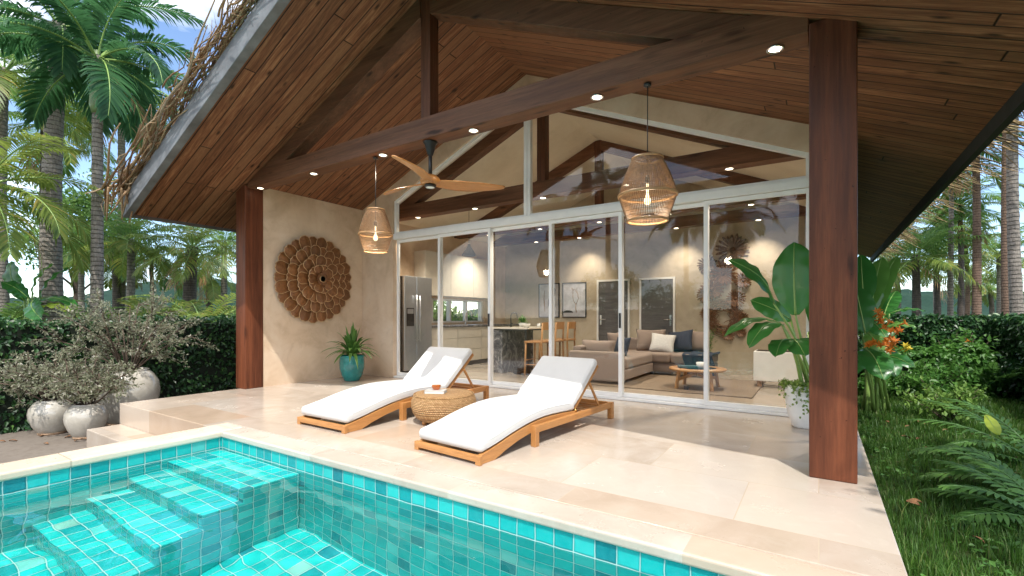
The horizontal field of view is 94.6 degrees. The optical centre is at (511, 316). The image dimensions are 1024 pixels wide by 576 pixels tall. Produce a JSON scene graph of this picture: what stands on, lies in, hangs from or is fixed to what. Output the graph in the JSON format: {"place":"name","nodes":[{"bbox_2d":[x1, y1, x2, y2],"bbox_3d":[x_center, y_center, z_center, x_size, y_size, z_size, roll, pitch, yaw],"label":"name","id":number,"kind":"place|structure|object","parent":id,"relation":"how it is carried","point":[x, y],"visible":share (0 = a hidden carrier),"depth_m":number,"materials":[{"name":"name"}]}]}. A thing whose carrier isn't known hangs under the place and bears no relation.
{"place":"outdoors","nodes":[
{"label":"outdoors","id":0,"kind":"place"},
{"bbox_2d":[0,423,106,463],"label":"patio","id":1,"kind":"structure","parent":0,"point":[28,444],"depth_m":5.75,"materials":[{"name":"beige stone"}]},
{"bbox_2d":[0,341,111,435],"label":"potted shrub","id":2,"kind":"object","parent":1,"relation":"on","point":[45,416],"visible":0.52,"depth_m":6.19,"materials":[{"name":"green plant"}]},
{"bbox_2d":[11,349,143,439],"bbox_3d":[-5.505,0.983,6.089,1.144,1.171,1.232,0,0,33],"label":"potted shrub","id":3,"kind":"object","parent":1,"relation":"on","point":[82,415],"visible":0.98,"depth_m":6.01,"materials":[{"name":"green plant"}]},
{"bbox_2d":[19,278,219,425],"bbox_3d":[-5.703,0.481,6.893,2.112,2.174,1.700,0,0,9],"label":"potted shrub","id":4,"kind":"object","parent":1,"relation":"on","point":[149,388],"visible":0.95,"depth_m":6.76,"materials":[{"name":"green plant"}]},
{"bbox_2d":[87,424,155,447],"bbox_3d":[-4.099,1.538,5.224,2.234,0.365,0.337,0,0,33],"label":"terrace step","id":5,"kind":"object","parent":1,"relation":"on","point":[105,435],"visible":0.24,"depth_m":5.51,"materials":[{"name":"stone"}]},
{"bbox_2d":[0,448,649,575],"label":"water","id":6,"kind":"structure","parent":0,"point":[221,512],"depth_m":2.77,"materials":[{"name":"teal liquid"}]},
{"bbox_2d":[0,0,1023,312],"label":"sky","id":7,"kind":"structure","parent":0,"point":[185,34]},
{"bbox_2d":[120,375,907,575],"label":"terrace","id":8,"kind":"structure","parent":0,"point":[745,480],"depth_m":3.52,"materials":[{"name":"stone"}]},
{"bbox_2d":[322,324,378,381],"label":"potted plant","id":9,"kind":"object","parent":8,"relation":"on","point":[351,363],"visible":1,"depth_m":8.00,"materials":[{"name":"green plant"}]},
{"bbox_2d":[297,347,488,433],"bbox_3d":[-1.269,0.752,5.574,0.836,0.695,2.243,0,0,33],"label":"sun lounger","id":10,"kind":"object","parent":8,"relation":"on","point":[446,366],"visible":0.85,"depth_m":5.10,"materials":[{"name":"white fabric"}]},
{"bbox_2d":[411,388,475,424],"bbox_3d":[-0.714,0.945,4.959,0.680,0.310,0.680,0,0,33],"label":"woven table","id":11,"kind":"object","parent":8,"relation":"on","point":[429,408],"visible":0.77,"depth_m":4.69,"materials":[{"name":"wicker"}]},
{"bbox_2d":[414,356,613,465],"bbox_3d":[0.136,0.769,4.536,0.796,0.662,2.136,0,0,38],"label":"sun lounger","id":12,"kind":"object","parent":8,"relation":"on","point":[491,429],"visible":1,"depth_m":4.18,"materials":[{"name":"white fabric"}]},
{"bbox_2d":[85,0,1023,483],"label":"pool villa","id":13,"kind":"object","parent":8,"relation":"on","point":[835,138],"visible":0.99,"depth_m":5.97,"materials":[{"name":"wood"}]},
{"bbox_2d":[274,235,351,322],"bbox_3d":[-3.301,-0.634,8.064,0.273,1.494,1.482,0,0,33],"label":"wall art","id":14,"kind":"object","parent":13,"relation":"attached to","point":[312,277],"depth_m":7.95,"materials":[{"name":"brown wicker"}]},
{"bbox_2d":[357,156,392,253],"bbox_3d":[-1.670,-1.375,5.782,0.422,1.168,0.422,0,0,33],"label":"pendant lamp","id":15,"kind":"object","parent":13,"relation":"hanging from","point":[371,224],"visible":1,"depth_m":5.70,"materials":[{"name":"wicker"}]},
{"bbox_2d":[397,235,442,375],"bbox_3d":[-1.640,-0.165,8.340,1.085,2.460,0.038,0,0,33],"label":"sliding door","id":16,"kind":"structure","parent":13,"relation":"in","point":[429,237],"depth_m":8.59,"materials":[{"name":"white metal"}]},
{"bbox_2d":[383,139,504,194],"bbox_3d":[-1.070,-1.700,5.300,1.444,0.516,1.482,0,0,33],"label":"ceiling fan","id":17,"kind":"object","parent":13,"relation":"hanging from","point":[429,180],"visible":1,"depth_m":5.30,"materials":[{"name":"brown wood"}]},
{"bbox_2d":[414,250,487,298],"bbox_3d":[-1.286,-0.935,11.113,0.318,0.950,2.500,0,0,33],"label":"wall cabinet","id":18,"kind":"object","parent":13,"relation":"attached to","point":[465,277],"depth_m":10.81,"materials":[{"name":"beige wood"}]},
{"bbox_2d":[425,250,450,295],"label":"door","id":19,"kind":"structure","parent":18,"relation":"in","point":[431,258],"depth_m":10.27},
{"bbox_2d":[451,255,472,297],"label":"door","id":20,"kind":"structure","parent":18,"relation":"in","point":[461,267],"depth_m":10.99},
{"bbox_2d":[473,258,487,297],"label":"door","id":21,"kind":"structure","parent":18,"relation":"in","point":[480,267],"depth_m":11.61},
{"bbox_2d":[432,298,482,322],"bbox_3d":[-1.509,-0.140,11.264,0.120,0.560,2.550,0,0,33],"label":"kitchen window","id":22,"kind":"structure","parent":13,"relation":"in","point":[448,301],"depth_m":11.73,"materials":[{"name":"white metal"}]},
{"bbox_2d":[394,121,526,233],"bbox_3d":[-0.940,-2.404,7.842,2.813,1.804,0.070,0,0,33],"label":"gable window","id":23,"kind":"structure","parent":13,"relation":"in","point":[396,203],"depth_m":7.75,"materials":[{"name":"white metal"}]},
{"bbox_2d":[438,228,491,384],"bbox_3d":[-0.796,-0.165,7.725,1.100,2.460,0.056,0,0,33],"label":"sliding door","id":24,"kind":"structure","parent":13,"relation":"in","point":[489,230],"depth_m":7.44,"materials":[{"name":"white metal"}]},
{"bbox_2d":[492,221,553,386],"bbox_3d":[0.132,-0.165,7.189,1.140,2.460,0.038,0,0,33],"label":"sliding door","id":25,"kind":"structure","parent":13,"relation":"in","point":[541,223],"depth_m":7.25,"materials":[{"name":"white metal"}]},
{"bbox_2d":[539,283,559,317],"bbox_3d":[0.966,-0.425,12.347,0.610,0.890,0.030,0,0,33],"label":"framed picture","id":26,"kind":"object","parent":13,"relation":"attached to","point":[543,300],"visible":0.72,"depth_m":12.37,"materials":[{"name":"paper"}]},
{"bbox_2d":[562,282,585,317],"bbox_3d":[1.573,-0.425,11.952,0.660,0.890,0.030,0,0,33],"label":"framed picture","id":27,"kind":"object","parent":13,"relation":"attached to","point":[573,299],"visible":1,"depth_m":11.95,"materials":[{"name":"paper"}]},
{"bbox_2d":[549,212,622,396],"bbox_3d":[0.999,-0.165,6.559,1.100,2.460,0.056,0,0,33],"label":"sliding door","id":28,"kind":"structure","parent":13,"relation":"in","point":[620,214],"depth_m":6.29,"materials":[{"name":"white metal"}]},
{"bbox_2d":[597,279,629,340],"bbox_3d":[2.424,0.100,11.366,0.825,2.000,0.091,0,0,33],"label":"inner door","id":29,"kind":"structure","parent":13,"relation":"in","point":[607,290],"depth_m":11.42,"materials":[{"name":"grey wood"}]},
{"bbox_2d":[617,82,678,225],"bbox_3d":[1.135,-1.377,3.961,0.496,1.164,0.496,0,0,33],"label":"pendant lamp","id":30,"kind":"object","parent":13,"relation":"hanging from","point":[669,185],"visible":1,"depth_m":3.84,"materials":[{"name":"wicker"}]},
{"bbox_2d":[639,277,674,334],"bbox_3d":[3.307,0.100,10.793,0.810,2.000,0.091,0,0,33],"label":"inner door","id":31,"kind":"structure","parent":13,"relation":"in","point":[657,294],"depth_m":10.80,"materials":[{"name":"grey wood"}]},
{"bbox_2d":[623,202,703,403],"bbox_3d":[1.918,-0.165,6.029,1.120,2.460,0.038,0,0,33],"label":"sliding door","id":32,"kind":"structure","parent":13,"relation":"in","point":[694,205],"depth_m":6.05,"materials":[{"name":"white metal"}]},
{"bbox_2d":[527,106,808,215],"bbox_3d":[1.748,-2.404,6.097,3.584,1.804,0.070,0,0,33],"label":"gable window","id":33,"kind":"structure","parent":13,"relation":"in","point":[792,152],"depth_m":5.94,"materials":[{"name":"white metal"}]},
{"bbox_2d":[696,233,751,340],"bbox_3d":[4.488,-0.620,10.016,1.093,2.245,0.085,0,0,33],"label":"wall sculpture","id":34,"kind":"object","parent":13,"relation":"attached to","point":[733,246],"depth_m":9.98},
{"bbox_2d":[704,188,808,412],"bbox_3d":[2.781,-0.165,5.412,1.100,2.460,0.038,0,0,33],"label":"sliding door","id":35,"kind":"structure","parent":13,"relation":"in","point":[806,190],"depth_m":5.63,"materials":[{"name":"white metal"}]},
{"bbox_2d":[724,242,808,429],"bbox_3d":[2.705,0.173,4.641,1.760,1.854,0.760,0,0,-35],"label":"potted plant","id":36,"kind":"object","parent":8,"relation":"on","point":[790,279],"visible":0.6,"depth_m":4.62,"materials":[{"name":"green plant"}]},
{"bbox_2d":[10,279,1023,315],"bbox_3d":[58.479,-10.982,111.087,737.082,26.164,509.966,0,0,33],"label":"hills","id":37,"kind":"structure","parent":0,"point":[926,302],"depth_m":171.09,"materials":[{"name":"green plant"}]},
{"bbox_2d":[370,358,786,416],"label":"floor","id":38,"kind":"structure","parent":0,"point":[767,393],"depth_m":7.25,"materials":[{"name":"stone"}]},
{"bbox_2d":[400,275,431,372],"bbox_3d":[-2.095,0.147,9.445,0.757,1.865,0.760,0,0,33],"label":"fridge","id":39,"kind":"object","parent":38,"relation":"on","point":[415,318],"visible":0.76,"depth_m":9.15,"materials":[{"name":"silver metal"}]},
{"bbox_2d":[432,310,518,364],"bbox_3d":[-0.990,0.471,11.278,0.645,1.257,3.460,0,0,33],"label":"kitchen counter","id":40,"kind":"object","parent":38,"relation":"on","point":[473,338],"visible":0.46,"depth_m":10.79,"materials":[{"name":"beige wood"}]},
{"bbox_2d":[493,312,554,374],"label":"kitchen island","id":41,"kind":"structure","parent":38,"relation":"on","point":[508,349],"depth_m":9.35,"materials":[{"name":"grey stone"}]},
{"bbox_2d":[524,322,548,375],"bbox_3d":[0.496,0.600,8.764,0.431,1.001,0.384,0,0,33],"label":"bar stool","id":42,"kind":"object","parent":38,"relation":"on","point":[544,325],"visible":0.62,"depth_m":8.66,"materials":[{"name":"brown wood"}]},
{"bbox_2d":[538,322,564,360],"bbox_3d":[0.779,0.600,9.200,0.431,1.001,0.384,0,0,33],"label":"bar stool","id":43,"kind":"object","parent":38,"relation":"on","point":[559,325],"visible":0.6,"depth_m":9.14,"materials":[{"name":"brown wood"}]},
{"bbox_2d":[556,322,575,356],"bbox_3d":[1.062,0.600,9.636,0.431,1.001,0.384,0,0,33],"label":"bar stool","id":44,"kind":"object","parent":38,"relation":"on","point":[571,325],"visible":0.61,"depth_m":9.48,"materials":[{"name":"brown wood"}]},
{"bbox_2d":[590,373,765,397],"bbox_3d":[2.681,1.092,7.846,2.550,0.013,1.920,0,0,33],"label":"rug","id":45,"kind":"object","parent":38,"relation":"on","point":[730,387],"visible":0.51,"depth_m":7.47,"materials":[{"name":"fabric"}]},
{"bbox_2d":[569,338,717,389],"bbox_3d":[2.481,0.770,8.548,1.970,0.660,2.560,0,0,33],"label":"corner sofa","id":46,"kind":"object","parent":45,"relation":"on","point":[639,363],"visible":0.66,"depth_m":8.09,"materials":[{"name":"beige fabric"}]},
{"bbox_2d":[582,339,614,351],"bbox_3d":[1.484,0.541,8.193,0.660,0.280,0.240,0,-8,41],"label":"throw pillow","id":47,"kind":"object","parent":46,"relation":"on","point":[595,345],"visible":0.68,"depth_m":8.06,"materials":[{"name":"beige fabric"}]},
{"bbox_2d":[614,337,630,355],"bbox_3d":[1.928,0.518,8.282,0.120,0.340,0.360,20,-9,-26],"label":"throw pillow","id":48,"kind":"object","parent":46,"relation":"on","point":[626,343],"visible":0.52,"depth_m":8.16,"materials":[{"name":"blue fabric"}]},
{"bbox_2d":[636,329,665,350],"bbox_3d":[2.802,0.467,9.509,0.580,0.460,0.200,0,-22,13],"label":"throw pillow","id":49,"kind":"object","parent":46,"relation":"on","point":[644,337],"visible":0.65,"depth_m":9.47,"materials":[{"name":"beige fabric"}]},
{"bbox_2d":[649,333,675,352],"bbox_3d":[2.928,0.508,9.190,0.460,0.400,0.140,7,-27,23],"label":"throw pillow","id":50,"kind":"object","parent":46,"relation":"on","point":[662,342],"visible":1,"depth_m":9.13,"materials":[{"name":"grey fabric"}]},
{"bbox_2d":[669,329,692,351],"bbox_3d":[3.279,0.478,9.205,0.500,0.440,0.160,-11,-29,42],"label":"throw pillow","id":51,"kind":"object","parent":46,"relation":"on","point":[683,341],"visible":0.81,"depth_m":9.10,"materials":[{"name":"blue fabric"}]},
{"bbox_2d":[686,331,709,351],"bbox_3d":[3.594,0.476,9.114,0.420,0.420,0.180,0,-14,33],"label":"throw pillow","id":52,"kind":"object","parent":46,"relation":"on","point":[697,341],"visible":0.58,"depth_m":9.04,"materials":[{"name":"beige fabric"}]},
{"bbox_2d":[682,351,719,375],"bbox_3d":[3.504,0.841,8.692,0.575,0.389,0.704,0,0,33],"label":"throw blanket","id":53,"kind":"object","parent":46,"relation":"on","point":[692,357],"visible":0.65,"depth_m":8.47,"materials":[{"name":"blue fabric"}]},
{"bbox_2d":[669,365,726,390],"bbox_3d":[2.842,0.940,7.240,0.830,0.324,0.830,0,0,33],"label":"coffee table","id":54,"kind":"object","parent":45,"relation":"on","point":[715,370],"visible":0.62,"depth_m":7.14,"materials":[{"name":"brown wood"}]},
{"bbox_2d":[753,349,804,385],"bbox_3d":[4.210,0.818,7.401,0.720,0.565,0.440,0,0,33],"label":"armchair","id":55,"kind":"object","parent":38,"relation":"on","point":[768,366],"visible":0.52,"depth_m":7.27,"materials":[{"name":"fabric"}]},
{"bbox_2d":[858,377,1023,575],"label":"lawn","id":56,"kind":"structure","parent":0,"point":[925,519],"depth_m":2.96,"materials":[{"name":"plant"}]},
{"bbox_2d":[858,255,922,412],"bbox_3d":[4.501,0.188,5.760,2.445,2.089,0.736,0,0,-45],"label":"flowering plant","id":57,"kind":"object","parent":56,"relation":"on","point":[879,358],"visible":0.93,"depth_m":5.85,"materials":[{"name":"green plant"}]},
{"bbox_2d":[858,370,923,398],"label":"shrub","id":58,"kind":"object","parent":56,"relation":"on","point":[892,384],"visible":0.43,"depth_m":7.04,"materials":[{"name":"green plant"}]},
{"bbox_2d":[879,238,947,313],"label":"palm tree","id":59,"kind":"object","parent":56,"relation":"on","point":[899,306],"visible":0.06,"depth_m":18.60,"materials":[{"name":"green plant"}]},
{"bbox_2d":[859,215,1000,316],"bbox_3d":[13.284,-1.051,15.549,4.109,4.568,4.517,0,0,33],"label":"palm tree","id":60,"kind":"object","parent":56,"relation":"on","point":[915,261],"visible":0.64,"depth_m":15.12,"materials":[{"name":"green plant"}]},
{"bbox_2d":[858,312,1003,378],"bbox_3d":[7.524,0.607,8.706,2.665,1.436,1.062,0,0,33],"label":"hedge","id":61,"kind":"object","parent":56,"relation":"on","point":[926,329],"visible":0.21,"depth_m":8.29,"materials":[{"name":"green plant"}]},
{"bbox_2d":[862,339,1000,399],"bbox_3d":[6.599,0.826,7.502,1.657,0.969,1.091,0,0,33],"label":"hedge","id":62,"kind":"object","parent":56,"relation":"on","point":[977,358],"visible":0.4,"depth_m":7.06,"materials":[{"name":"green plant"}]},
{"bbox_2d":[890,356,988,399],"bbox_3d":[5.948,0.877,6.702,1.123,0.701,0.977,0,0,33],"label":"shrub","id":63,"kind":"object","parent":56,"relation":"on","point":[946,379],"visible":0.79,"depth_m":6.57,"materials":[{"name":"green plant"}]},
{"bbox_2d":[858,420,1023,575],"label":"ground cover leaves","id":64,"kind":"object","parent":56,"relation":"on","point":[991,563],"visible":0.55,"depth_m":2.74,"materials":[{"name":"green plant"}]},
{"bbox_2d":[895,376,989,424],"bbox_3d":[4.953,0.967,5.439,0.805,0.524,0.999,0,0,33],"label":"shrub","id":65,"kind":"object","parent":56,"relation":"on","point":[951,414],"visible":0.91,"depth_m":5.36,"materials":[{"name":"green plant"}]},
{"bbox_2d":[895,199,993,313],"bbox_3d":[19.022,-2.036,21.047,3.726,6.526,4.000,0,0,33],"label":"palm tree","id":66,"kind":"object","parent":56,"relation":"on","point":[925,221],"visible":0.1,"depth_m":21.01,"materials":[{"name":"green plant"}]},
{"bbox_2d":[895,234,996,316],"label":"palm tree","id":67,"kind":"object","parent":56,"relation":"on","point":[937,298],"visible":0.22,"depth_m":17.80,"materials":[{"name":"green plant"}]},
{"bbox_2d":[902,398,1023,461],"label":"fern","id":68,"kind":"object","parent":56,"relation":"on","point":[986,443],"visible":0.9,"depth_m":3.97,"materials":[{"name":"green plant"}]},
{"bbox_2d":[928,326,1000,355],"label":"shrub","id":69,"kind":"object","parent":56,"relation":"on","point":[963,336],"visible":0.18,"depth_m":7.55,"materials":[{"name":"green plant"}]},
{"bbox_2d":[908,212,1022,315],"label":"palm tree","id":70,"kind":"object","parent":56,"relation":"on","point":[967,300],"visible":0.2,"depth_m":19.88,"materials":[{"name":"green plant"}]},
{"bbox_2d":[910,165,1023,315],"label":"palm tree","id":71,"kind":"object","parent":56,"relation":"on","point":[964,214],"visible":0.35,"depth_m":16.26,"materials":[{"name":"green plant"}]},
{"bbox_2d":[911,445,1023,487],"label":"fern","id":72,"kind":"object","parent":56,"relation":"on","point":[959,472],"visible":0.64,"depth_m":3.36,"materials":[{"name":"green plant"}]},
{"bbox_2d":[916,458,1023,526],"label":"fern","id":73,"kind":"object","parent":56,"relation":"on","point":[1010,490],"visible":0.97,"depth_m":2.92,"materials":[{"name":"green plant"}]},
{"bbox_2d":[937,115,1023,315],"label":"palm tree","id":74,"kind":"object","parent":56,"relation":"on","point":[950,303],"visible":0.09,"depth_m":14.92,"materials":[{"name":"green plant"}]},
{"bbox_2d":[946,269,1023,314],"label":"palm tree","id":75,"kind":"object","parent":56,"relation":"on","point":[991,293],"visible":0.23,"depth_m":23.82,"materials":[{"name":"green plant"}]},
{"bbox_2d":[971,133,1001,315],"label":"palm tree","id":76,"kind":"object","parent":56,"relation":"on","point":[976,301],"visible":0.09,"depth_m":14.02,"materials":[{"name":"brown plant"}]},
{"bbox_2d":[954,226,1023,313],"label":"palm tree","id":77,"kind":"object","parent":56,"relation":"on","point":[997,279],"visible":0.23,"depth_m":18.95,"materials":[{"name":"green plant"}]},
{"bbox_2d":[959,354,1023,398],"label":"shrub","id":78,"kind":"object","parent":56,"relation":"on","point":[1013,386],"visible":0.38,"depth_m":6.73,"materials":[{"name":"green plant"}]},
{"bbox_2d":[984,414,1001,458],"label":"yellow leaf plant","id":79,"kind":"object","parent":56,"relation":"on","point":[992,424],"visible":0.95,"depth_m":3.65,"materials":[{"name":"yellow plant"}]},
{"bbox_2d":[972,362,1023,395],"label":"shrub","id":80,"kind":"object","parent":56,"relation":"on","point":[994,364],"visible":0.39,"depth_m":6.72,"materials":[{"name":"green plant"}]},
{"bbox_2d":[984,312,1023,402],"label":"hedge","id":81,"kind":"object","parent":56,"relation":"on","point":[1008,328],"visible":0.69,"depth_m":7.12,"materials":[{"name":"green plant"}]},
{"bbox_2d":[1001,128,1008,314],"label":"palm tree","id":82,"kind":"object","parent":56,"relation":"on","point":[1004,289],"visible":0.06,"depth_m":12.94,"materials":[{"name":"brown plant"}]},
{"bbox_2d":[1006,112,1023,314],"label":"palm tree","id":83,"kind":"object","parent":56,"relation":"on","point":[1015,289],"visible":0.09,"depth_m":10.39,"materials":[{"name":"grey plant"}]},
{"label":"ground","id":84,"kind":"structure","parent":0,"visible":0},
{"bbox_2d":[1,261,77,320],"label":"banana plant","id":85,"kind":"object","parent":84,"relation":"on","point":[13,285],"visible":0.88,"depth_m":8.70,"materials":[{"name":"green plant"}]},
{"bbox_2d":[0,296,89,320],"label":"young palm","id":86,"kind":"object","parent":84,"relation":"on","point":[12,312],"visible":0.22,"depth_m":9.37,"materials":[{"name":"green plant"}]},
{"bbox_2d":[0,14,91,314],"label":"palm tree","id":87,"kind":"object","parent":84,"relation":"on","point":[8,76],"visible":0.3,"depth_m":12.36,"materials":[{"name":"green plant"}]},
{"bbox_2d":[7,76,117,279],"bbox_3d":[-17.747,-3.587,18.062,5.110,10.377,5.411,0,0,33],"label":"palm tree","id":88,"kind":"object","parent":84,"relation":"on","point":[69,159],"visible":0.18,"depth_m":18.05,"materials":[{"name":"green plant"}]},
{"bbox_2d":[0,130,134,276],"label":"palm tree","id":89,"kind":"object","parent":84,"relation":"on","point":[58,227],"visible":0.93,"depth_m":8.33,"materials":[{"name":"green plant"}]},
{"bbox_2d":[7,160,152,312],"bbox_3d":[-22.071,-3.046,23.875,6.398,9.305,7.091,0,0,33],"label":"leafy tree","id":90,"kind":"object","parent":84,"relation":"on","point":[75,198],"visible":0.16,"depth_m":22.67,"materials":[{"name":"green plant"}]},
{"bbox_2d":[20,219,139,312],"bbox_3d":[-15.303,-0.964,16.995,2.926,5.145,3.114,0,0,33],"label":"palm tree","id":91,"kind":"object","parent":84,"relation":"on","point":[79,278],"visible":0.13,"depth_m":16.93,"materials":[{"name":"green plant"}]},
{"bbox_2d":[17,58,184,313],"bbox_3d":[-13.181,-3.594,16.128,4.653,10.401,4.874,0,0,-21],"label":"palm tree","id":92,"kind":"object","parent":84,"relation":"on","point":[121,146],"visible":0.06,"depth_m":15.89,"materials":[{"name":"green plant"}]},
{"bbox_2d":[0,0,205,322],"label":"palm tree","id":93,"kind":"object","parent":84,"relation":"on","point":[103,90],"visible":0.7,"depth_m":9.32,"materials":[{"name":"green plant"}]},
{"bbox_2d":[0,0,207,321],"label":"palm tree","id":94,"kind":"object","parent":84,"relation":"on","point":[60,59],"visible":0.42,"depth_m":9.85,"materials":[{"name":"green plant"}]},
{"bbox_2d":[62,225,166,315],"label":"palm tree","id":95,"kind":"object","parent":84,"relation":"on","point":[112,282],"visible":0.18,"depth_m":15.41,"materials":[{"name":"green plant"}]},
{"bbox_2d":[62,201,197,315],"bbox_3d":[-10.241,-0.752,12.784,3.194,4.733,3.407,0,0,33],"label":"palm tree","id":96,"kind":"object","parent":84,"relation":"on","point":[128,245],"visible":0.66,"depth_m":12.55,"materials":[{"name":"green plant"}]},
{"bbox_2d":[62,296,212,322],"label":"young palm","id":97,"kind":"object","parent":84,"relation":"on","point":[134,301],"visible":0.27,"depth_m":10.76,"materials":[{"name":"green plant"}]},
{"bbox_2d":[104,242,201,309],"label":"palm tree","id":98,"kind":"object","parent":84,"relation":"on","point":[162,284],"visible":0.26,"depth_m":15.70,"materials":[{"name":"green plant"}]},
{"bbox_2d":[120,293,235,323],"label":"young palm","id":99,"kind":"object","parent":84,"relation":"on","point":[217,311],"visible":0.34,"depth_m":10.38,"materials":[{"name":"green plant"}]},
{"bbox_2d":[124,221,235,315],"bbox_3d":[-8.323,-0.641,12.429,2.976,4.495,3.112,0,0,-23],"label":"palm tree","id":100,"kind":"object","parent":84,"relation":"on","point":[189,263],"visible":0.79,"depth_m":12.32,"materials":[{"name":"green plant"}]},
{"bbox_2d":[165,224,235,315],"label":"palm tree","id":101,"kind":"object","parent":84,"relation":"on","point":[224,259],"visible":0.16,"depth_m":16.58,"materials":[{"name":"green plant"}]},
{"bbox_2d":[165,257,235,311],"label":"palm tree","id":102,"kind":"object","parent":84,"relation":"on","point":[210,290],"visible":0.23,"depth_m":20.63,"materials":[{"name":"green plant"}]},
{"bbox_2d":[0,313,477,433],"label":"hedge","id":103,"kind":"object","parent":84,"relation":"on","point":[210,370],"visible":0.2,"depth_m":7.87,"materials":[{"name":"green plant"}]},
{"bbox_2d":[22,296,477,323],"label":"undergrowth","id":104,"kind":"object","parent":84,"relation":"on","point":[175,299],"depth_m":12.21,"materials":[{"name":"green plant"}]},
{"bbox_2d":[433,300,462,320],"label":"undergrowth","id":105,"kind":"object","parent":84,"relation":"on","point":[453,316],"visible":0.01,"depth_m":13.87,"materials":[{"name":"green plant"}]},
{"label":"pool kerb wall","id":106,"kind":"structure","parent":84,"relation":"on","visible":0},
{"bbox_2d":[0,423,241,481],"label":"pool coping","id":107,"kind":"object","parent":106,"relation":"on","point":[39,465],"visible":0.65,"depth_m":3.88,"materials":[{"name":"stone"}]},
{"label":"pool floor","id":108,"kind":"structure","parent":0,"visible":0},
{"bbox_2d":[0,437,723,575],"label":"pool wall","id":109,"kind":"structure","parent":108,"relation":"on","point":[647,564],"depth_m":3.21,"materials":[{"name":"tile"}]},
{"bbox_2d":[221,427,859,575],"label":"pool coping","id":110,"kind":"object","parent":109,"relation":"on","point":[718,557],"visible":1,"depth_m":2.62,"materials":[{"name":"stone"}]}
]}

